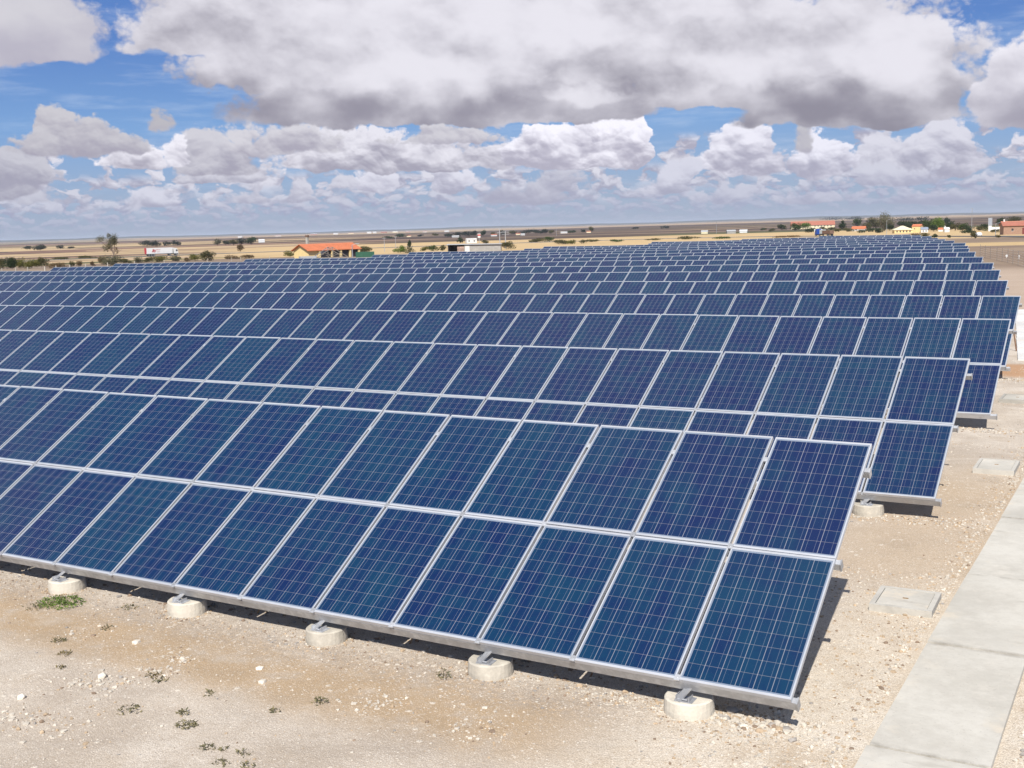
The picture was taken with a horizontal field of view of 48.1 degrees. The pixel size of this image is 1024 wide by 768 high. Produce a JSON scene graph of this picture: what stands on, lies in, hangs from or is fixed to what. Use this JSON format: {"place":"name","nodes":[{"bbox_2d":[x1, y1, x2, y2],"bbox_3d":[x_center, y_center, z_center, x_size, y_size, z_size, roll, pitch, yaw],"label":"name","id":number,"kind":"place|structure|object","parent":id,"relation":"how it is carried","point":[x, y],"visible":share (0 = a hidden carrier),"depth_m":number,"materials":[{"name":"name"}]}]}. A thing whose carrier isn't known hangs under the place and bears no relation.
{"place":"outdoors","nodes":[
{"label":"outdoors","id":0,"kind":"place"},
{"bbox_2d":[0,212,1023,767],"bbox_3d":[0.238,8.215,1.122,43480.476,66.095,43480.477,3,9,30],"label":"ground","id":1,"kind":"structure","parent":0,"point":[908,550],"depth_m":11.06,"materials":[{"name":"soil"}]},
{"bbox_2d":[1,256,16,268],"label":"bush","id":2,"kind":"object","parent":1,"relation":"on","point":[10,263],"visible":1,"depth_m":245.08,"materials":[{"name":"green plant"}]},
{"bbox_2d":[16,257,25,268],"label":"bush","id":3,"kind":"object","parent":1,"relation":"on","point":[20,262],"visible":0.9,"depth_m":290.40,"materials":[{"name":"green plant"}]},
{"bbox_2d":[17,693,25,699],"bbox_3d":[-4.586,2.933,10.743,0.073,0.083,0.068,-5,8,-22],"label":"stone","id":4,"kind":"object","parent":1,"relation":"on","point":[21,696],"visible":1,"depth_m":10.72,"materials":[{"name":"stone"}]},
{"bbox_2d":[23,259,39,268],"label":"bush","id":5,"kind":"object","parent":1,"relation":"on","point":[30,263],"visible":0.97,"depth_m":268.13,"materials":[{"name":"green plant"}]},
{"bbox_2d":[30,244,46,249],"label":"tree","id":6,"kind":"object","parent":1,"relation":"on","point":[39,247],"visible":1,"depth_m":1173.14,"materials":[{"name":"green plant"}]},
{"bbox_2d":[34,256,49,266],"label":"bush","id":7,"kind":"object","parent":1,"relation":"on","point":[41,260],"visible":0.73,"depth_m":281.58,"materials":[{"name":"green plant"}]},
{"bbox_2d":[43,262,66,267],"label":"bush","id":8,"kind":"object","parent":1,"relation":"on","point":[59,264],"visible":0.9,"depth_m":252.23,"materials":[{"name":"green plant"}]},
{"bbox_2d":[50,637,66,642],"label":"weed clump","id":9,"kind":"object","parent":1,"relation":"on","point":[59,639],"visible":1,"depth_m":12.23,"materials":[{"name":"plant"}]},
{"bbox_2d":[36,594,85,609],"bbox_3d":[-5.310,2.553,13.522,0.619,0.097,0.488,3,9,30],"label":"weed clump","id":10,"kind":"object","parent":1,"relation":"on","point":[63,601],"visible":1,"depth_m":13.49,"materials":[{"name":"green plant"}]},
{"bbox_2d":[78,255,98,258],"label":"bush","id":11,"kind":"object","parent":1,"relation":"on","point":[81,257],"visible":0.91,"depth_m":566.45,"materials":[{"name":"green plant"}]},
{"bbox_2d":[98,672,106,678],"bbox_3d":[-3.985,2.849,11.178,0.085,0.096,0.079,-5,8,-22],"label":"stone","id":12,"kind":"object","parent":1,"relation":"on","point":[102,675],"visible":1,"depth_m":11.15,"materials":[{"name":"stone"}]},
{"bbox_2d":[95,233,121,257],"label":"tree","id":13,"kind":"object","parent":1,"relation":"on","point":[113,239],"visible":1,"depth_m":510.32,"materials":[{"name":"green plant"}]},
{"bbox_2d":[98,255,124,265],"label":"bush","id":14,"kind":"object","parent":1,"relation":"on","point":[113,261],"visible":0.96,"depth_m":239.56,"materials":[{"name":"green plant"}]},
{"bbox_2d":[116,703,141,714],"bbox_3d":[-3.460,2.937,10.371,0.241,0.065,0.216,3,9,30],"label":"weed clump","id":15,"kind":"object","parent":1,"relation":"on","point":[129,708],"visible":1,"depth_m":10.37,"materials":[{"name":"plant"}]},
{"bbox_2d":[121,604,138,609],"bbox_3d":[-4.408,2.571,13.259,0.202,0.059,0.170,-1,8,2],"label":"weed clump","id":16,"kind":"object","parent":1,"relation":"on","point":[128,607],"visible":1,"depth_m":13.25,"materials":[{"name":"plant"}]},
{"bbox_2d":[1,256,269,270],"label":"wire fence","id":17,"kind":"object","parent":1,"relation":"on","point":[117,262],"visible":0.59,"depth_m":201.70,"materials":[{"name":"metal"}]},
{"bbox_2d":[139,240,151,245],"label":"tree","id":18,"kind":"object","parent":1,"relation":"on","point":[146,242],"visible":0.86,"depth_m":1272.60,"materials":[{"name":"green plant"}]},
{"bbox_2d":[143,256,155,261],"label":"bush","id":19,"kind":"object","parent":1,"relation":"on","point":[150,259],"visible":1,"depth_m":341.26,"materials":[{"name":"green plant"}]},
{"bbox_2d":[149,240,161,246],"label":"tree","id":20,"kind":"object","parent":1,"relation":"on","point":[155,243],"visible":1,"depth_m":1240.01,"materials":[{"name":"green plant"}]},
{"bbox_2d":[154,255,167,261],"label":"bush","id":21,"kind":"object","parent":1,"relation":"on","point":[159,258],"visible":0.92,"depth_m":351.56,"materials":[{"name":"green plant"}]},
{"bbox_2d":[167,255,180,261],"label":"bush","id":22,"kind":"object","parent":1,"relation":"on","point":[175,258],"visible":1,"depth_m":355.94,"materials":[{"name":"green plant"}]},
{"bbox_2d":[176,707,190,714],"bbox_3d":[-2.941,2.935,10.279,0.113,0.063,0.145,-8,10,-38],"label":"weed clump","id":23,"kind":"object","parent":1,"relation":"on","point":[181,711],"visible":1,"depth_m":10.28,"materials":[{"name":"plant"}]},
{"bbox_2d":[174,719,197,729],"bbox_3d":[-2.839,2.961,10.021,0.231,0.066,0.188,3,9,30],"label":"weed clump","id":24,"kind":"object","parent":1,"relation":"on","point":[189,724],"visible":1,"depth_m":10.01,"materials":[{"name":"plant"}]},
{"bbox_2d":[189,254,200,260],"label":"bush","id":25,"kind":"object","parent":1,"relation":"on","point":[194,256],"visible":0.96,"depth_m":355.83,"materials":[{"name":"green plant"}]},
{"bbox_2d":[198,250,215,260],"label":"bush","id":26,"kind":"object","parent":1,"relation":"on","point":[205,254],"visible":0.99,"depth_m":343.76,"materials":[{"name":"green plant"}]},
{"bbox_2d":[199,741,215,749],"bbox_3d":[-2.538,3.020,9.565,0.187,0.052,0.142,3,9,30],"label":"weed clump","id":27,"kind":"object","parent":1,"relation":"on","point":[204,745],"visible":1,"depth_m":9.57,"materials":[{"name":"plant"}]},
{"bbox_2d":[213,238,221,245],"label":"tree","id":28,"kind":"object","parent":1,"relation":"on","point":[218,241],"visible":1,"depth_m":1138.74,"materials":[{"name":"green plant"}]},
{"bbox_2d":[211,756,229,766],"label":"weed clump","id":29,"kind":"object","parent":1,"relation":"on","point":[223,762],"visible":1,"depth_m":9.28,"materials":[{"name":"plant"}]},
{"bbox_2d":[224,255,239,258],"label":"bush","id":30,"kind":"object","parent":1,"relation":"on","point":[230,257],"visible":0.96,"depth_m":386.33,"materials":[{"name":"brown plant"}]},
{"bbox_2d":[229,239,237,244],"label":"tree","id":31,"kind":"object","parent":1,"relation":"on","point":[233,241],"visible":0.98,"depth_m":1123.10,"materials":[{"name":"green plant"}]},
{"bbox_2d":[237,244,244,251],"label":"tree","id":32,"kind":"object","parent":1,"relation":"on","point":[240,247],"visible":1,"depth_m":663.94,"materials":[{"name":"green plant"}]},
{"bbox_2d":[236,238,246,244],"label":"tree","id":33,"kind":"object","parent":1,"relation":"on","point":[240,241],"visible":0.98,"depth_m":1131.78,"materials":[{"name":"green plant"}]},
{"bbox_2d":[240,254,253,258],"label":"bush","id":34,"kind":"object","parent":1,"relation":"on","point":[246,256],"visible":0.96,"depth_m":397.29,"materials":[{"name":"brown plant"}]},
{"bbox_2d":[240,761,255,767],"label":"weed clump","id":35,"kind":"object","parent":1,"relation":"on","point":[246,762],"visible":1,"depth_m":9.19,"materials":[{"name":"plant"}]},
{"bbox_2d":[245,237,257,243],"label":"tree","id":36,"kind":"object","parent":1,"relation":"on","point":[251,240],"visible":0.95,"depth_m":1174.77,"materials":[{"name":"green plant"}]},
{"bbox_2d":[283,250,293,255],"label":"bush","id":37,"kind":"object","parent":1,"relation":"on","point":[287,253],"visible":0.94,"depth_m":417.45,"materials":[{"name":"green plant"}]},
{"bbox_2d":[311,696,328,705],"bbox_3d":[-1.743,2.872,10.418,0.171,0.070,0.148,3,9,30],"label":"weed clump","id":38,"kind":"object","parent":1,"relation":"on","point":[320,700],"visible":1,"depth_m":10.41,"materials":[{"name":"brown plant"}]},
{"bbox_2d":[299,247,347,257],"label":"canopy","id":39,"kind":"object","parent":1,"relation":"on","point":[321,252],"visible":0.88,"depth_m":270.87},
{"bbox_2d":[291,242,361,257],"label":"building","id":40,"kind":"structure","parent":1,"relation":"on","point":[345,248],"depth_m":325.54,"materials":[{"name":"orange tile"}]},
{"bbox_2d":[356,251,373,257],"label":"container","id":41,"kind":"object","parent":1,"relation":"on","point":[365,254],"visible":0.77,"depth_m":273.42,"materials":[{"name":"green metal"}]},
{"bbox_2d":[360,246,371,251],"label":"bush","id":42,"kind":"object","parent":1,"relation":"on","point":[366,249],"visible":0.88,"depth_m":446.62,"materials":[{"name":"green plant"}]},
{"bbox_2d":[393,245,406,252],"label":"bush","id":43,"kind":"object","parent":1,"relation":"on","point":[401,248],"visible":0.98,"depth_m":432.95,"materials":[{"name":"green plant"}]},
{"bbox_2d":[405,240,414,252],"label":"tree","id":44,"kind":"object","parent":1,"relation":"on","point":[408,248],"visible":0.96,"depth_m":422.97,"materials":[{"name":"green plant"}]},
{"bbox_2d":[427,245,439,250],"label":"bush","id":45,"kind":"object","parent":1,"relation":"on","point":[433,247],"visible":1,"depth_m":465.80,"materials":[{"name":"green plant"}]},
{"bbox_2d":[0,385,871,721],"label":"solar panel row","id":46,"kind":"object","parent":1,"relation":"on","point":[338,521],"visible":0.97,"depth_m":12.33,"materials":[{"name":"blue glass"}]},
{"bbox_2d":[436,667,452,678],"bbox_3d":[-0.661,2.752,10.931,0.170,0.116,0.155,3,9,30],"label":"weed clump","id":47,"kind":"object","parent":1,"relation":"on","point":[438,674],"visible":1,"depth_m":10.95,"materials":[{"name":"brown plant"}]},
{"bbox_2d":[465,238,476,242],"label":"house","id":48,"kind":"structure","parent":1,"relation":"on","point":[470,240],"depth_m":742.41,"materials":[{"name":"white paint"}]},
{"bbox_2d":[446,243,501,251],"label":"shed","id":49,"kind":"structure","parent":1,"relation":"on","point":[475,247],"depth_m":405.43,"materials":[{"name":"white paint"}]},
{"bbox_2d":[0,329,972,516],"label":"solar panel row","id":50,"kind":"object","parent":1,"relation":"on","point":[652,388],"visible":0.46,"depth_m":20.61,"materials":[{"name":"blue glass"}]},
{"bbox_2d":[0,263,994,280],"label":"solar panel row","id":51,"kind":"object","parent":1,"relation":"on","point":[754,268],"visible":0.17,"depth_m":64.38,"materials":[{"name":"blue glass"}]},
{"bbox_2d":[0,270,1000,295],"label":"solar panel row","id":52,"kind":"object","parent":1,"relation":"on","point":[827,276],"visible":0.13,"depth_m":55.44,"materials":[{"name":"blue glass"}]},
{"bbox_2d":[0,280,1008,317],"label":"solar panel row","id":53,"kind":"object","parent":1,"relation":"on","point":[981,288],"visible":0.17,"depth_m":46.40,"materials":[{"name":"blue glass"}]},
{"bbox_2d":[0,305,1012,419],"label":"solar panel row","id":54,"kind":"object","parent":1,"relation":"on","point":[980,344],"visible":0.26,"depth_m":28.94,"materials":[{"name":"blue glass"}]},
{"bbox_2d":[502,241,515,248],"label":"bush","id":55,"kind":"object","parent":1,"relation":"on","point":[507,244],"visible":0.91,"depth_m":443.04,"materials":[{"name":"green plant"}]},
{"bbox_2d":[0,291,1021,370],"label":"solar panel row","id":56,"kind":"object","parent":1,"relation":"on","point":[961,307],"visible":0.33,"depth_m":37.70,"materials":[{"name":"blue glass"}]},
{"bbox_2d":[50,257,983,270],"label":"solar panel row","id":57,"kind":"object","parent":1,"relation":"on","point":[888,260],"visible":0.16,"depth_m":72.06,"materials":[{"name":"blue glass"}]},
{"bbox_2d":[529,238,548,241],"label":"bush","id":58,"kind":"object","parent":1,"relation":"on","point":[537,240],"visible":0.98,"depth_m":695.87,"materials":[{"name":"green plant"}]},
{"bbox_2d":[113,252,975,265],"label":"solar panel row","id":59,"kind":"object","parent":1,"relation":"on","point":[752,257],"visible":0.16,"depth_m":80.77,"materials":[{"name":"blue glass"}]},
{"bbox_2d":[553,240,569,243],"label":"bush","id":60,"kind":"object","parent":1,"relation":"on","point":[560,241],"visible":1,"depth_m":588.31,"materials":[{"name":"green plant"}]},
{"bbox_2d":[244,248,969,261],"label":"solar panel row","id":61,"kind":"object","parent":1,"relation":"on","point":[838,252],"visible":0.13,"depth_m":87.65,"materials":[{"name":"blue glass"}]},
{"bbox_2d":[372,246,967,256],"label":"solar panel row","id":62,"kind":"object","parent":1,"relation":"on","point":[725,250],"visible":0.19,"depth_m":93.69,"materials":[{"name":"blue glass"}]},
{"bbox_2d":[408,243,965,254],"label":"solar panel row","id":63,"kind":"object","parent":1,"relation":"on","point":[778,247],"visible":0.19,"depth_m":101.03,"materials":[{"name":"blue glass"}]},
{"bbox_2d":[677,236,699,238],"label":"bush","id":64,"kind":"object","parent":1,"relation":"on","point":[684,237],"visible":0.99,"depth_m":634.11,"materials":[{"name":"green plant"}]},
{"bbox_2d":[726,230,735,233],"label":"house","id":65,"kind":"structure","parent":1,"relation":"on","point":[730,231],"depth_m":866.60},
{"bbox_2d":[725,706,738,713],"bbox_3d":[1.917,2.842,10.001,0.106,0.059,0.124,-7,10,-36],"label":"stone","id":66,"kind":"object","parent":1,"relation":"on","point":[731,710],"visible":1,"depth_m":9.97,"materials":[{"name":"grey stone"}]},
{"bbox_2d":[524,241,953,249],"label":"solar panel row","id":67,"kind":"object","parent":1,"relation":"on","point":[754,245],"visible":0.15,"depth_m":107.46,"materials":[{"name":"blue glass"}]},
{"bbox_2d":[543,239,944,247],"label":"solar panel row","id":68,"kind":"object","parent":1,"relation":"on","point":[847,242],"visible":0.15,"depth_m":116.08,"materials":[{"name":"blue glass"}]},
{"bbox_2d":[772,235,800,237],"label":"bush","id":69,"kind":"object","parent":1,"relation":"on","point":[787,236],"visible":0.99,"depth_m":597.89,"materials":[{"name":"brown plant"}]},
{"bbox_2d":[651,236,931,242],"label":"solar panel row","id":70,"kind":"object","parent":1,"relation":"on","point":[788,240],"visible":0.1,"depth_m":130.28,"materials":[{"name":"blue glass"}]},
{"bbox_2d":[648,238,937,244],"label":"solar panel row","id":71,"kind":"object","parent":1,"relation":"on","point":[900,239],"visible":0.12,"depth_m":121.60,"materials":[{"name":"blue glass"}]},
{"bbox_2d":[790,223,802,229],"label":"tree","id":72,"kind":"object","parent":1,"relation":"on","point":[795,226],"visible":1,"depth_m":909.49,"materials":[{"name":"green plant"}]},
{"bbox_2d":[802,222,810,228],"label":"tree","id":73,"kind":"object","parent":1,"relation":"on","point":[806,225],"visible":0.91,"depth_m":1107.67,"materials":[{"name":"green plant"}]},
{"bbox_2d":[804,227,815,232],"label":"bush","id":74,"kind":"object","parent":1,"relation":"on","point":[811,229],"visible":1,"depth_m":791.69,"materials":[{"name":"green plant"}]},
{"bbox_2d":[790,220,834,228],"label":"barn","id":75,"kind":"structure","parent":1,"relation":"on","point":[818,224],"depth_m":1118.83,"materials":[{"name":"red tile"}]},
{"bbox_2d":[742,235,920,240],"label":"solar panel row","id":76,"kind":"object","parent":1,"relation":"on","point":[833,237],"visible":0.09,"depth_m":136.58,"materials":[{"name":"blue glass"}]},
{"bbox_2d":[819,217,846,219],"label":"distant buildings","id":77,"kind":"structure","parent":1,"relation":"on","point":[832,218],"depth_m":6492.68,"materials":[{"name":"white"}]},
{"bbox_2d":[838,220,846,229],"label":"tree","id":78,"kind":"object","parent":1,"relation":"on","point":[842,225],"visible":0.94,"depth_m":875.25,"materials":[{"name":"green plant"}]},
{"bbox_2d":[852,218,861,225],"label":"tree","id":79,"kind":"object","parent":1,"relation":"on","point":[857,221],"visible":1,"depth_m":1202.70,"materials":[{"name":"green plant"}]},
{"bbox_2d":[851,226,866,230],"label":"house","id":80,"kind":"structure","parent":1,"relation":"on","point":[855,228],"depth_m":790.15,"materials":[{"name":"orange paint"}]},
{"bbox_2d":[819,234,909,236],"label":"solar panel row","id":81,"kind":"object","parent":1,"relation":"on","point":[863,235],"visible":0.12,"depth_m":142.69,"materials":[{"name":"blue glass"}]},
{"bbox_2d":[864,217,879,227],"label":"tree","id":82,"kind":"object","parent":1,"relation":"on","point":[872,220],"visible":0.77,"depth_m":959.48,"materials":[{"name":"green plant"}]},
{"bbox_2d":[875,211,894,230],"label":"tree","id":83,"kind":"object","parent":1,"relation":"on","point":[885,221],"visible":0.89,"depth_m":755.78,"materials":[{"name":"green plant"}]},
{"bbox_2d":[892,226,912,232],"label":"house","id":84,"kind":"structure","parent":1,"relation":"on","point":[902,229],"depth_m":631.66,"materials":[{"name":"white paint"}]},
{"bbox_2d":[897,221,909,225],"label":"tree","id":85,"kind":"object","parent":1,"relation":"on","point":[899,223],"visible":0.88,"depth_m":1070.25,"materials":[{"name":"green plant"}]},
{"bbox_2d":[869,585,941,617],"bbox_3d":[4.321,2.434,12.613,0.650,0.177,0.700,3,9,28],"label":"inspection box","id":86,"kind":"object","parent":1,"relation":"on","point":[902,601],"visible":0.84,"depth_m":12.50,"materials":[{"name":"grey concrete"}]},
{"bbox_2d":[893,217,918,220],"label":"bush","id":87,"kind":"object","parent":1,"relation":"on","point":[901,219],"visible":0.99,"depth_m":2438.88,"materials":[{"name":"green plant"}]},
{"bbox_2d":[912,224,922,232],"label":"house","id":88,"kind":"structure","parent":1,"relation":"on","point":[916,228],"depth_m":640.34,"materials":[{"name":"yellow paint"}]},
{"bbox_2d":[920,227,927,232],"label":"house","id":89,"kind":"structure","parent":1,"relation":"on","point":[923,229],"depth_m":633.64,"materials":[{"name":"white paint"}]},
{"bbox_2d":[922,219,934,229],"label":"tree","id":90,"kind":"object","parent":1,"relation":"on","point":[925,223],"visible":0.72,"depth_m":721.63,"materials":[{"name":"green plant"}]},
{"bbox_2d":[928,224,937,231],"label":"tree","id":91,"kind":"object","parent":1,"relation":"on","point":[934,226],"visible":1,"depth_m":660.24,"materials":[{"name":"green plant"}]},
{"bbox_2d":[931,218,944,227],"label":"tree","id":92,"kind":"object","parent":1,"relation":"on","point":[940,222],"visible":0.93,"depth_m":678.53,"materials":[{"name":"green plant"}]},
{"bbox_2d":[948,222,960,229],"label":"tree","id":93,"kind":"object","parent":1,"relation":"on","point":[953,226],"visible":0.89,"depth_m":660.31,"materials":[{"name":"green plant"}]},
{"bbox_2d":[958,223,968,230],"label":"tree","id":94,"kind":"object","parent":1,"relation":"on","point":[961,226],"visible":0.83,"depth_m":651.62,"materials":[{"name":"green plant"}]},
{"bbox_2d":[988,218,992,230],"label":"tank tower","id":95,"kind":"structure","parent":1,"relation":"on","point":[990,221],"depth_m":610.71,"materials":[{"name":"white paint"}]},
{"bbox_2d":[972,458,1019,475],"bbox_3d":[8.076,1.428,19.144,0.630,0.187,0.900,3,9,29],"label":"inspection box","id":96,"kind":"object","parent":1,"relation":"on","point":[1004,467],"visible":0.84,"depth_m":18.96,"materials":[{"name":"grey concrete"}]},
{"bbox_2d":[980,244,1023,265],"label":"wire fence","id":97,"kind":"object","parent":1,"relation":"on","point":[997,252],"visible":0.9,"depth_m":102.52,"materials":[{"name":"metal"}]},
{"bbox_2d":[999,219,1023,234],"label":"house","id":98,"kind":"structure","parent":1,"relation":"on","point":[1011,227],"depth_m":489.68,"materials":[{"name":"brown brick"}]},
{"bbox_2d":[999,394,1023,403],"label":"inspection box","id":99,"kind":"object","parent":1,"relation":"on","point":[1012,398],"visible":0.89,"depth_m":25.85,"materials":[{"name":"grey concrete"}]},
{"bbox_2d":[1005,216,1021,220],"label":"tree","id":100,"kind":"object","parent":1,"relation":"on","point":[1013,218],"visible":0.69,"depth_m":932.02,"materials":[{"name":"green plant"}]},
{"bbox_2d":[1015,309,1023,360],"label":"pale slab","id":101,"kind":"structure","parent":1,"relation":"on","point":[1019,323],"depth_m":39.77,"materials":[{"name":"concrete"}]},
{"bbox_2d":[0,0,1023,239],"label":"sky","id":102,"kind":"structure","parent":0,"point":[124,118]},
{"bbox_2d":[6,236,1023,261],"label":"field","id":103,"kind":"structure","parent":0,"point":[524,242],"depth_m":606.31,"materials":[{"name":"soil"}]},
{"bbox_2d":[144,247,178,255],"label":"truck","id":104,"kind":"object","parent":103,"relation":"on","point":[154,251],"visible":0.97,"depth_m":585.18,"materials":[{"name":"white paint"}]},
{"bbox_2d":[815,229,833,235],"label":"truck","id":105,"kind":"object","parent":103,"relation":"on","point":[819,232],"visible":0.95,"depth_m":596.02,"materials":[{"name":"blue paint"}]},
{"bbox_2d":[854,478,1023,767],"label":"path","id":106,"kind":"structure","parent":0,"point":[952,705],"depth_m":10.51,"materials":[{"name":"concrete"}]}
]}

